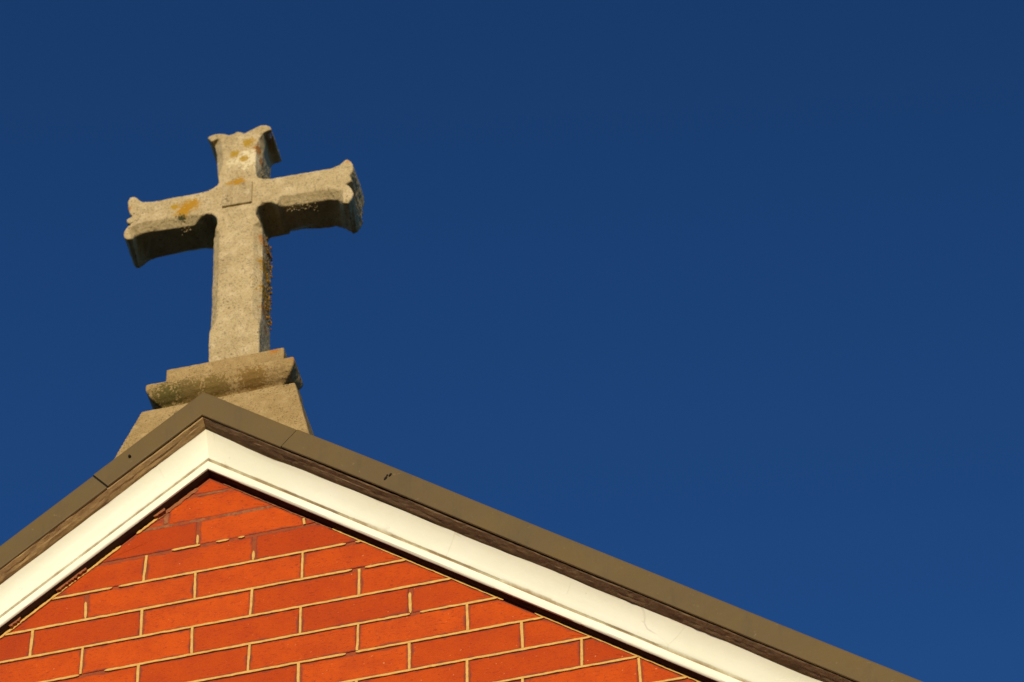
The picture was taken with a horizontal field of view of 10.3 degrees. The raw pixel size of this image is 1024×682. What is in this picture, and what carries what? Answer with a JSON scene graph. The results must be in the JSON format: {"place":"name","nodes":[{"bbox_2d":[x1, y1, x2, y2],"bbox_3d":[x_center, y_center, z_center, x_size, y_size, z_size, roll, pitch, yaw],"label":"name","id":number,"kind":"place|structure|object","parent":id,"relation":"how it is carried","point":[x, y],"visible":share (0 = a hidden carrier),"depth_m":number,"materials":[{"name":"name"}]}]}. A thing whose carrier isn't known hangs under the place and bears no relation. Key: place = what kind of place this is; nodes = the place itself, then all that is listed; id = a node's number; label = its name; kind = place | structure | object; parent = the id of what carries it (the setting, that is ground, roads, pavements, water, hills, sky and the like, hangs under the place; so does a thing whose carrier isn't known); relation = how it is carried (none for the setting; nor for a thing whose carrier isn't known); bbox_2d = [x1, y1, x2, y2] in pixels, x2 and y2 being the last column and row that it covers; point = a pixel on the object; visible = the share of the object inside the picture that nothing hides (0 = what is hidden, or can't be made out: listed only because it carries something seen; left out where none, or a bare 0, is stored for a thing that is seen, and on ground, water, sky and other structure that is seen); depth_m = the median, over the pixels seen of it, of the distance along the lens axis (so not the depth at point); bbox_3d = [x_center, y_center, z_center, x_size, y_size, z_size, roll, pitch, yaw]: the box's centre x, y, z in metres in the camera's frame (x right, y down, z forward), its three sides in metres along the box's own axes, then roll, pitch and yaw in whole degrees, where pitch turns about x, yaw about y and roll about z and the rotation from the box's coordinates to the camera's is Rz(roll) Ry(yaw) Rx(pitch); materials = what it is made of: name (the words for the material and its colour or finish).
{"place":"outdoors","nodes":[
{"label":"outdoors","id":0,"kind":"place"},
{"bbox_2d":[0,0,1023,681],"label":"sky","id":1,"kind":"structure","parent":0,"point":[723,300],"materials":[{"name":"blue"}]},
{"label":"ground","id":2,"kind":"structure","parent":0,"visible":0},
{"bbox_2d":[0,392,921,681],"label":"brick church","id":3,"kind":"structure","parent":2,"relation":"on","point":[204,536],"depth_m":12.05,"materials":[{"name":"red brick"}]},
{"bbox_2d":[107,348,318,487],"bbox_3d":[-0.623,0.263,12.689,0.494,0.508,0.394,-11,-51,9],"label":"stone pedestal","id":4,"kind":"object","parent":3,"relation":"on","point":[268,384],"visible":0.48,"depth_m":12.71,"materials":[{"name":"beige stone"}]},
{"bbox_2d":[124,125,363,361],"bbox_3d":[-0.629,-0.183,13.208,0.563,0.877,0.115,-11,-51,9],"label":"stone cross","id":5,"kind":"object","parent":4,"relation":"on","point":[241,213],"visible":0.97,"depth_m":13.29,"materials":[{"name":"beige stone"}]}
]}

